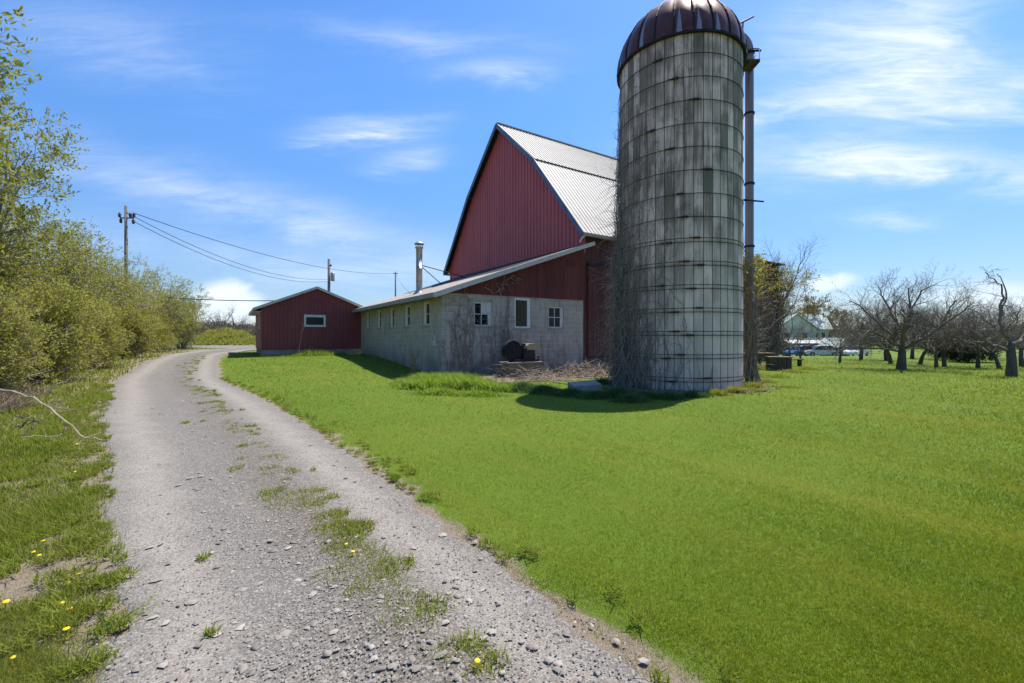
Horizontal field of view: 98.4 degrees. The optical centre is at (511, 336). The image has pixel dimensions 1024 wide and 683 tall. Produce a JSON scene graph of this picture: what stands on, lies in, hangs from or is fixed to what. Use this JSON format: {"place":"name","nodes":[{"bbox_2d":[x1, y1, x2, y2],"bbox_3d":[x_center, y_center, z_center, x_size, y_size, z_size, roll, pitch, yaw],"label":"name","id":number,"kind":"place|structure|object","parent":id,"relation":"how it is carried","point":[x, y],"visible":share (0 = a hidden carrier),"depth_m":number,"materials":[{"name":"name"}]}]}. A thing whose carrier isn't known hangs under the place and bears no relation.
{"place":"outdoors","nodes":[
{"label":"outdoors","id":0,"kind":"place"},
{"bbox_2d":[0,347,219,682],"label":"verge grass","id":1,"kind":"structure","parent":0,"point":[26,662],"depth_m":4.12,"materials":[{"name":"green plant"}]},
{"bbox_2d":[160,345,255,347],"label":"gravel road","id":2,"kind":"structure","parent":0,"point":[225,346],"depth_m":45.37,"materials":[{"name":"grey gravel"}]},
{"bbox_2d":[164,297,273,300],"bbox_3d":[-20.099,-2.633,30.872,9.809,0.355,0.050,0,0,2],"label":"power line","id":3,"kind":"object","parent":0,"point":[226,300],"visible":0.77,"depth_m":30.84,"materials":[{"name":"black metal"}]},
{"bbox_2d":[96,348,650,682],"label":"gravel track","id":4,"kind":"structure","parent":0,"point":[131,445],"depth_m":2.97,"materials":[{"name":"grey gravel"}]},
{"bbox_2d":[76,385,665,682],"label":"gravel stones","id":5,"kind":"object","parent":4,"relation":"on","point":[412,659],"visible":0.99,"depth_m":2.26,"materials":[{"name":"stone"}]},
{"bbox_2d":[0,355,750,682],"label":"track weeds","id":6,"kind":"object","parent":4,"relation":"on","point":[63,619],"visible":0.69,"depth_m":3.02,"materials":[{"name":"green plant"}]},
{"bbox_2d":[470,658,483,675],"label":"dandelion","id":7,"kind":"object","parent":4,"relation":"on","point":[477,660],"visible":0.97,"depth_m":1.99,"materials":[{"name":"yellow plant"}]},
{"bbox_2d":[0,341,1023,682],"bbox_3d":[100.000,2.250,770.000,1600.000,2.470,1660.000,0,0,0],"label":"ground","id":8,"kind":"structure","parent":0,"point":[520,565],"depth_m":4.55,"materials":[{"name":"green plant"}]},
{"bbox_2d":[0,599,16,611],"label":"dandelion","id":9,"kind":"object","parent":8,"relation":"on","point":[5,601],"visible":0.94,"depth_m":2.49,"materials":[{"name":"yellow plant"}]},
{"bbox_2d":[0,286,68,389],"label":"hedge shrub","id":10,"kind":"object","parent":8,"relation":"on","point":[10,345],"visible":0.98,"depth_m":12.01,"materials":[{"name":"green plant"}]},
{"bbox_2d":[0,5,79,299],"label":"hedge tree","id":11,"kind":"object","parent":8,"relation":"on","point":[16,74],"visible":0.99,"depth_m":12.21,"materials":[{"name":"green plant"}]},
{"bbox_2d":[0,64,89,306],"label":"hedge tree","id":12,"kind":"object","parent":8,"relation":"on","point":[42,234],"visible":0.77,"depth_m":16.05,"materials":[{"name":"green plant"}]},
{"bbox_2d":[0,362,109,440],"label":"broken branch","id":13,"kind":"object","parent":8,"relation":"on","point":[47,406],"visible":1,"depth_m":6.07,"materials":[{"name":"brown plant"}]},
{"bbox_2d":[0,267,115,383],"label":"hedge shrub","id":14,"kind":"object","parent":8,"relation":"on","point":[74,341],"visible":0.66,"depth_m":14.55,"materials":[{"name":"green plant"}]},
{"bbox_2d":[0,397,126,682],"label":"verge litter","id":15,"kind":"object","parent":8,"relation":"on","point":[61,585],"visible":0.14,"depth_m":2.72,"materials":[{"name":"brown plant"}]},
{"bbox_2d":[58,626,78,640],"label":"dandelion","id":16,"kind":"object","parent":8,"relation":"on","point":[65,629],"visible":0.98,"depth_m":2.25,"materials":[{"name":"yellow plant"}]},
{"bbox_2d":[0,199,148,351],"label":"hedge tree","id":17,"kind":"object","parent":8,"relation":"on","point":[83,277],"visible":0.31,"depth_m":20.36,"materials":[{"name":"green plant"}]},
{"bbox_2d":[56,288,136,370],"bbox_3d":[-18.258,-0.186,18.767,3.516,3.809,3.786,0,0,-19],"label":"hedge shrub","id":18,"kind":"object","parent":8,"relation":"on","point":[112,327],"visible":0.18,"depth_m":19.18,"materials":[{"name":"green plant"}]},
{"bbox_2d":[0,346,206,413],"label":"hedge litter","id":19,"kind":"object","parent":8,"relation":"on","point":[9,403],"visible":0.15,"depth_m":11.11,"materials":[{"name":"brown plant"}]},
{"bbox_2d":[37,244,170,325],"bbox_3d":[-22.974,-1.995,25.318,5.700,6.500,6.453,0,0,-26],"label":"hedge tree","id":20,"kind":"object","parent":8,"relation":"on","point":[140,296],"visible":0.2,"depth_m":25.36,"materials":[{"name":"green plant"}]},
{"bbox_2d":[118,205,135,292],"bbox_3d":[-23.536,-3.305,26.997,1.080,9.355,0.224,0,0,0],"label":"utility pole","id":21,"kind":"object","parent":8,"relation":"on","point":[126,215],"visible":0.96,"depth_m":26.94,"materials":[{"name":"wood"}]},
{"bbox_2d":[135,217,323,279],"bbox_3d":[-22.120,-6.591,38.499,0.026,1.708,23.129,0,0,6],"label":"power line","id":22,"kind":"object","parent":21,"relation":"attached to","point":[219,256],"visible":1,"depth_m":33.67,"materials":[{"name":"black metal"}]},
{"bbox_2d":[135,222,326,281],"bbox_3d":[-22.030,-6.212,38.500,0.026,1.667,23.111,0,0,5],"label":"power line","id":23,"kind":"object","parent":21,"relation":"attached to","point":[212,258],"visible":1,"depth_m":32.64,"materials":[{"name":"black metal"}]},
{"bbox_2d":[105,299,167,357],"bbox_3d":[-20.579,-0.308,23.743,3.426,3.446,3.181,0,0,-9],"label":"hedge shrub","id":24,"kind":"object","parent":8,"relation":"on","point":[142,326],"visible":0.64,"depth_m":23.56,"materials":[{"name":"green plant"}]},
{"bbox_2d":[108,264,199,350],"bbox_3d":[-25.075,-1.917,30.432,6.173,6.217,5.452,0,0,-16],"label":"hedge tree","id":25,"kind":"object","parent":8,"relation":"on","point":[166,306],"visible":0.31,"depth_m":30.81,"materials":[{"name":"green plant"}]},
{"bbox_2d":[136,307,180,352],"bbox_3d":[-23.559,-0.316,28.840,3.013,3.265,3.245,0,0,-34],"label":"hedge shrub","id":26,"kind":"object","parent":8,"relation":"on","point":[160,332],"visible":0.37,"depth_m":29.00,"materials":[{"name":"green plant"}]},
{"bbox_2d":[153,284,213,348],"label":"hedge tree","id":27,"kind":"object","parent":8,"relation":"on","point":[188,336],"visible":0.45,"depth_m":35.84,"materials":[{"name":"green plant"}]},
{"bbox_2d":[171,319,255,335],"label":"distant brush","id":28,"kind":"object","parent":8,"relation":"on","point":[251,330],"visible":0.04,"depth_m":102.87,"materials":[{"name":"plant"}]},
{"bbox_2d":[189,326,255,344],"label":"mound grass","id":29,"kind":"structure","parent":8,"relation":"on","point":[231,332],"depth_m":53.79,"materials":[{"name":"green plant"}]},
{"bbox_2d":[203,305,246,327],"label":"bare tree","id":30,"kind":"object","parent":8,"relation":"on","point":[218,316],"visible":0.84,"depth_m":108.12,"materials":[{"name":"brown plant"}]},
{"bbox_2d":[215,308,253,329],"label":"bare tree","id":31,"kind":"object","parent":8,"relation":"on","point":[241,322],"visible":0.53,"depth_m":110.35,"materials":[{"name":"brown plant"}]},
{"bbox_2d":[261,348,347,357],"bbox_3d":[-11.571,0.921,24.903,4.471,0.514,1.840,0,0,-32],"label":"grass patch","id":32,"kind":"object","parent":8,"relation":"on","point":[316,353],"visible":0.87,"depth_m":25.07,"materials":[{"name":"green plant"}]},
{"bbox_2d":[249,286,362,355],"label":"shed","id":33,"kind":"structure","parent":8,"relation":"on","point":[327,320],"depth_m":25.66,"materials":[{"name":"red wood"}]},
{"bbox_2d":[258,313,259,328],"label":"window","id":34,"kind":"structure","parent":33,"relation":"in","point":[258,313],"depth_m":25.79,"materials":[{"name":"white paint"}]},
{"bbox_2d":[304,315,325,326],"bbox_3d":[-11.521,-0.910,25.806,1.170,0.700,0.060,0,0,-33],"label":"window","id":35,"kind":"structure","parent":33,"relation":"in","point":[309,320],"depth_m":25.81,"materials":[{"name":"white paint"}]},
{"bbox_2d":[327,259,334,290],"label":"utility pole","id":36,"kind":"object","parent":8,"relation":"on","point":[332,277],"visible":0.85,"depth_m":49.87,"materials":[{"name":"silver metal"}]},
{"bbox_2d":[405,347,418,375],"bbox_3d":[-3.646,0.986,16.262,0.403,1.199,0.735,0,0,39],"label":"dead stalk","id":37,"kind":"object","parent":8,"relation":"on","point":[413,368],"visible":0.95,"depth_m":16.20,"materials":[{"name":"brown plant"}]},
{"bbox_2d":[380,370,521,397],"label":"tall weeds","id":38,"kind":"object","parent":8,"relation":"on","point":[442,383],"visible":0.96,"depth_m":12.75,"materials":[{"name":"green plant"}]},
{"bbox_2d":[352,241,594,373],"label":"stable","id":39,"kind":"structure","parent":8,"relation":"on","point":[546,296],"depth_m":19.07,"materials":[{"name":"concrete"}]},
{"bbox_2d":[366,312,369,329],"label":"window","id":40,"kind":"structure","parent":39,"relation":"in","point":[368,313],"depth_m":25.73,"materials":[{"name":"white paint"}]},
{"bbox_2d":[376,310,380,328],"bbox_3d":[-7.118,-0.900,23.771,0.140,1.020,0.780,0,0,-33],"label":"window","id":41,"kind":"structure","parent":39,"relation":"in","point":[379,311],"depth_m":23.85,"materials":[{"name":"white paint"}]},
{"bbox_2d":[389,308,393,328],"bbox_3d":[-5.925,-0.900,21.903,0.140,1.020,0.790,0,0,-33],"label":"window","id":42,"kind":"structure","parent":39,"relation":"in","point":[392,309],"depth_m":21.98,"materials":[{"name":"white paint"}]},
{"bbox_2d":[403,305,409,327],"bbox_3d":[-4.730,-0.900,20.038,0.140,1.020,0.780,0,0,-33],"label":"window","id":43,"kind":"structure","parent":39,"relation":"in","point":[407,308],"depth_m":20.10,"materials":[{"name":"white paint"}]},
{"bbox_2d":[421,302,429,326],"bbox_3d":[-3.503,-0.900,18.123,0.140,1.020,0.810,0,0,-33],"label":"window","id":44,"kind":"structure","parent":39,"relation":"in","point":[426,304],"depth_m":18.21,"materials":[{"name":"white paint"}]},
{"bbox_2d":[474,301,492,327],"bbox_3d":[-1.170,-0.870,17.687,0.880,1.040,0.140,0,0,-33],"label":"window","id":45,"kind":"structure","parent":39,"relation":"in","point":[488,307],"depth_m":17.72,"materials":[{"name":"white paint"}]},
{"bbox_2d":[426,269,584,373],"bbox_3d":[0.278,-0.578,18.331,7.965,4.366,0.381,0,0,-33],"label":"wall vine","id":46,"kind":"object","parent":39,"relation":"attached to","point":[471,345],"depth_m":17.33,"materials":[{"name":"plant"}]},
{"bbox_2d":[514,298,531,329],"bbox_3d":[0.438,-0.955,18.699,0.880,1.330,0.110,0,0,-33],"label":"window","id":47,"kind":"structure","parent":39,"relation":"in","point":[522,305],"depth_m":18.75,"materials":[{"name":"white plastic"}]},
{"bbox_2d":[548,306,564,328],"bbox_3d":[1.946,-0.825,19.683,0.920,1.030,0.140,0,0,-33],"label":"window","id":48,"kind":"structure","parent":39,"relation":"in","point":[555,312],"depth_m":19.74,"materials":[{"name":"white paint"}]},
{"bbox_2d":[499,361,542,376],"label":"concrete plinth","id":49,"kind":"structure","parent":8,"relation":"on","point":[516,365],"depth_m":16.78,"materials":[{"name":"grey concrete"}]},
{"bbox_2d":[501,341,539,361],"bbox_3d":[0.406,0.671,17.115,1.712,1.022,0.565,0,0,-33],"label":"old pump","id":50,"kind":"object","parent":49,"relation":"on","point":[513,351],"visible":0.97,"depth_m":16.90,"materials":[{"name":"metal"}]},
{"bbox_2d":[274,400,777,682],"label":"track edge thatch","id":51,"kind":"object","parent":8,"relation":"on","point":[591,609],"visible":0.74,"depth_m":2.34,"materials":[{"name":"plant"}]},
{"bbox_2d":[484,346,611,384],"bbox_3d":[3.599,0.902,17.709,9.483,1.292,4.953,0,0,-33],"label":"brush pile","id":52,"kind":"object","parent":8,"relation":"on","point":[584,371],"visible":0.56,"depth_m":16.84,"materials":[{"name":"wood"}]},
{"bbox_2d":[568,380,601,390],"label":"concrete slab","id":53,"kind":"structure","parent":8,"relation":"on","point":[589,385],"depth_m":12.66,"materials":[{"name":"grey concrete"}]},
{"bbox_2d":[443,122,744,368],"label":"barn","id":54,"kind":"structure","parent":8,"relation":"on","point":[530,194],"depth_m":24.77,"materials":[{"name":"red metal"}]},
{"bbox_2d":[587,262,615,355],"bbox_3d":[5.425,-1.250,21.770,4.550,4.360,0.120,0,0,-33],"label":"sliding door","id":55,"kind":"structure","parent":54,"relation":"in","point":[594,316],"depth_m":20.86,"materials":[{"name":"wood"}]},
{"bbox_2d":[502,378,716,403],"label":"shade weeds","id":56,"kind":"object","parent":8,"relation":"on","point":[621,395],"visible":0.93,"depth_m":11.13,"materials":[{"name":"green plant"}]},
{"bbox_2d":[476,373,794,394],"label":"silo litter","id":57,"kind":"object","parent":8,"relation":"on","point":[621,385],"visible":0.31,"depth_m":13.65,"materials":[{"name":"brown plant"}]},
{"bbox_2d":[617,0,763,390],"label":"silo","id":58,"kind":"object","parent":8,"relation":"on","point":[708,288],"visible":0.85,"depth_m":12.55,"materials":[{"name":"concrete"}]},
{"bbox_2d":[587,51,713,390],"bbox_3d":[3.694,-3.059,13.782,2.696,10.178,4.257,0,0,-21],"label":"silo vine","id":59,"kind":"object","parent":58,"relation":"attached to","point":[619,373],"visible":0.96,"depth_m":13.40,"materials":[{"name":"plant"}]},
{"bbox_2d":[744,352,775,363],"bbox_3d":[11.733,1.177,21.472,2.000,0.749,0.815,0,0,-20],"label":"garden table","id":60,"kind":"object","parent":8,"relation":"on","point":[766,354],"visible":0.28,"depth_m":21.74,"materials":[{"name":"brown wood"}]},
{"bbox_2d":[743,258,784,359],"bbox_3d":[14.869,-1.775,30.851,5.250,7.050,5.457,0,0,-33],"label":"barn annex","id":61,"kind":"object","parent":8,"relation":"on","point":[773,265],"visible":0.04,"depth_m":29.33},
{"bbox_2d":[704,364,826,396],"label":"yellow weeds","id":62,"kind":"object","parent":8,"relation":"on","point":[754,385],"visible":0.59,"depth_m":13.18,"materials":[{"name":"plant"}]},
{"bbox_2d":[765,356,792,370],"bbox_3d":[11.961,1.213,19.821,0.940,0.620,0.725,0,0,18],"label":"wooden crate","id":63,"kind":"object","parent":8,"relation":"on","point":[787,362],"visible":0.82,"depth_m":19.54,"materials":[{"name":"brown wood"}]},
{"bbox_2d":[743,249,819,382],"bbox_3d":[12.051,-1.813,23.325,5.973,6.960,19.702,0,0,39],"label":"tree","id":64,"kind":"object","parent":8,"relation":"on","point":[758,276],"visible":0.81,"depth_m":26.53,"materials":[{"name":"green plant"}]},
{"bbox_2d":[743,231,828,322],"bbox_3d":[18.957,-3.167,32.178,6.738,9.968,7.792,0,0,20],"label":"bare tree","id":65,"kind":"object","parent":8,"relation":"on","point":[784,301],"visible":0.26,"depth_m":31.09,"materials":[{"name":"brown plant"}]},
{"bbox_2d":[779,261,809,322],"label":"bare tree","id":66,"kind":"object","parent":8,"relation":"on","point":[794,297],"visible":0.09,"depth_m":36.49,"materials":[{"name":"brown plant"}]},
{"bbox_2d":[783,346,810,355],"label":"parked car","id":67,"kind":"object","parent":8,"relation":"on","point":[794,351],"visible":0.39,"depth_m":60.23,"materials":[{"name":"blue paint"}]},
{"bbox_2d":[780,319,820,356],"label":"apple tree","id":68,"kind":"object","parent":8,"relation":"on","point":[789,332],"visible":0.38,"depth_m":32.74,"materials":[{"name":"brown plant"}]},
{"bbox_2d":[776,319,829,358],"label":"apple tree","id":69,"kind":"object","parent":8,"relation":"on","point":[800,342],"visible":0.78,"depth_m":29.14,"materials":[{"name":"brown plant"}]},
{"bbox_2d":[783,338,822,339],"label":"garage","id":70,"kind":"structure","parent":8,"relation":"on","point":[805,338],"depth_m":83.99,"materials":[{"name":"white"}]},
{"bbox_2d":[780,313,832,337],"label":"farmhouse","id":71,"kind":"object","parent":8,"relation":"on","point":[800,318],"visible":0.31,"depth_m":96.63,"materials":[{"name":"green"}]},
{"bbox_2d":[781,292,831,319],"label":"budding tree","id":72,"kind":"object","parent":8,"relation":"on","point":[814,307],"visible":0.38,"depth_m":99.77,"materials":[{"name":"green plant"}]},
{"bbox_2d":[803,345,838,355],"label":"parked car","id":73,"kind":"object","parent":8,"relation":"on","point":[814,349],"visible":0.68,"depth_m":59.27,"materials":[{"name":"grey paint"}]},
{"bbox_2d":[797,303,859,336],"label":"budding tree","id":74,"kind":"object","parent":8,"relation":"on","point":[830,315],"visible":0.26,"depth_m":110.17,"materials":[{"name":"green plant"}]},
{"bbox_2d":[797,311,888,362],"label":"apple tree","id":75,"kind":"object","parent":8,"relation":"on","point":[840,353],"visible":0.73,"depth_m":25.54,"materials":[{"name":"brown plant"}]},
{"bbox_2d":[843,346,868,355],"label":"parked car","id":76,"kind":"object","parent":8,"relation":"on","point":[847,352],"visible":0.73,"depth_m":61.25,"materials":[{"name":"white paint"}]},
{"bbox_2d":[823,299,899,359],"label":"apple tree","id":77,"kind":"object","parent":8,"relation":"on","point":[861,355],"visible":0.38,"depth_m":29.85,"materials":[{"name":"brown plant"}]},
{"bbox_2d":[839,295,938,360],"bbox_3d":[24.232,-0.560,28.533,5.121,4.649,5.553,0,0,25],"label":"apple tree","id":78,"kind":"object","parent":8,"relation":"on","point":[885,356],"visible":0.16,"depth_m":28.48,"materials":[{"name":"brown plant"}]},
{"bbox_2d":[843,299,940,363],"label":"apple tree","id":79,"kind":"object","parent":8,"relation":"on","point":[888,346],"visible":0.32,"depth_m":25.10,"materials":[{"name":"brown plant"}]},
{"bbox_2d":[802,262,1000,368],"bbox_3d":[18.315,-1.122,20.631,7.697,5.743,5.388,0,0,0],"label":"apple tree","id":80,"kind":"object","parent":8,"relation":"on","point":[908,317],"visible":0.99,"depth_m":20.97,"materials":[{"name":"brown plant"}]},
{"bbox_2d":[862,296,961,358],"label":"apple tree","id":81,"kind":"object","parent":8,"relation":"on","point":[912,354],"visible":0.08,"depth_m":32.35,"materials":[{"name":"brown plant"}]},
{"bbox_2d":[828,322,1019,348],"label":"distant wood","id":82,"kind":"object","parent":8,"relation":"on","point":[887,337],"visible":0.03,"depth_m":121.28,"materials":[{"name":"brown plant"}]},
{"bbox_2d":[863,292,1005,364],"bbox_3d":[23.239,-0.385,24.451,5.452,4.309,4.877,0,0,15],"label":"apple tree","id":83,"kind":"object","parent":8,"relation":"on","point":[921,359],"visible":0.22,"depth_m":24.62,"materials":[{"name":"brown plant"}]},
{"bbox_2d":[874,299,997,366],"bbox_3d":[21.455,-0.098,22.464,4.723,3.692,5.086,0,0,33],"label":"apple tree","id":84,"kind":"object","parent":8,"relation":"on","point":[936,354],"visible":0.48,"depth_m":21.97,"materials":[{"name":"brown plant"}]},
{"bbox_2d":[893,298,994,351],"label":"apple tree","id":85,"kind":"object","parent":8,"relation":"on","point":[949,318],"visible":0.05,"depth_m":31.64,"materials":[{"name":"brown plant"}]},
{"bbox_2d":[922,332,975,359],"bbox_3d":[29.031,0.688,29.128,3.071,2.221,2.904,0,0,39],"label":"evergreen bush","id":86,"kind":"object","parent":8,"relation":"on","point":[939,355],"visible":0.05,"depth_m":29.27,"materials":[{"name":"green plant"}]},
{"bbox_2d":[900,297,998,366],"bbox_3d":[22.547,-0.173,22.937,4.544,3.804,4.190,0,0,-25],"label":"apple tree","id":87,"kind":"object","parent":8,"relation":"on","point":[943,359],"visible":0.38,"depth_m":22.77,"materials":[{"name":"brown plant"}]},
{"bbox_2d":[941,335,1003,361],"bbox_3d":[27.361,0.733,26.448,2.652,2.028,2.804,0,0,15],"label":"evergreen bush","id":88,"kind":"object","parent":8,"relation":"on","point":[966,356],"visible":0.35,"depth_m":26.00,"materials":[{"name":"green plant"}]},
{"bbox_2d":[926,295,1020,333],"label":"apple tree","id":89,"kind":"object","parent":8,"relation":"on","point":[981,314],"visible":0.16,"depth_m":29.38,"materials":[{"name":"brown plant"}]},
{"bbox_2d":[926,302,1023,367],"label":"apple tree","id":90,"kind":"object","parent":8,"relation":"on","point":[978,357],"visible":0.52,"depth_m":21.55,"materials":[{"name":"brown plant"}]},
{"bbox_2d":[934,298,1023,368],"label":"apple tree","id":91,"kind":"object","parent":8,"relation":"on","point":[995,357],"visible":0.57,"depth_m":20.89,"materials":[{"name":"brown plant"}]},
{"bbox_2d":[948,299,1023,359],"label":"apple tree","id":92,"kind":"object","parent":8,"relation":"on","point":[994,323],"visible":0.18,"depth_m":28.78,"materials":[{"name":"brown plant"}]},
{"bbox_2d":[961,296,1023,366],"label":"apple tree","id":93,"kind":"object","parent":8,"relation":"on","point":[1020,358],"visible":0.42,"depth_m":22.86,"materials":[{"name":"brown plant"}]},
{"bbox_2d":[962,263,1023,375],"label":"apple tree","id":94,"kind":"object","parent":8,"relation":"on","point":[1011,367],"visible":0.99,"depth_m":17.41,"materials":[{"name":"brown plant"}]},
{"bbox_2d":[970,294,1023,339],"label":"apple tree","id":95,"kind":"object","parent":8,"relation":"on","point":[1004,312],"visible":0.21,"depth_m":31.16,"materials":[{"name":"brown plant"}]},
{"bbox_2d":[0,0,1023,329],"label":"sky","id":96,"kind":"structure","parent":0,"point":[353,134],"materials":[{"name":"blue"}]},
{"bbox_2d":[782,359,803,365],"bbox_3d":[14.518,1.361,22.902,1.200,0.380,0.280,0,0,-10],"label":"garden bench","id":97,"kind":"object","parent":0,"point":[799,362],"visible":0.45,"depth_m":22.88,"materials":[{"name":"brown wood"}]},
{"bbox_2d":[779,340,821,355],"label":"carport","id":98,"kind":"object","parent":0,"point":[803,342],"visible":0.06,"depth_m":71.41,"materials":[{"name":"white paint"}]},
{"bbox_2d":[818,338,849,355],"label":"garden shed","id":99,"kind":"structure","parent":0,"point":[828,342],"depth_m":66.42,"materials":[{"name":"white metal"}]},
{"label":"utility pole","id":100,"kind":"object","parent":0,"visible":0},
{"bbox_2d":[135,213,390,273],"bbox_3d":[-19.724,-7.916,44.501,0.031,1.950,35.647,0,0,11],"label":"power line","id":101,"kind":"object","parent":100,"relation":"hanging from","point":[250,250],"visible":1,"depth_m":35.22,"materials":[{"name":"black metal"}]}
]}

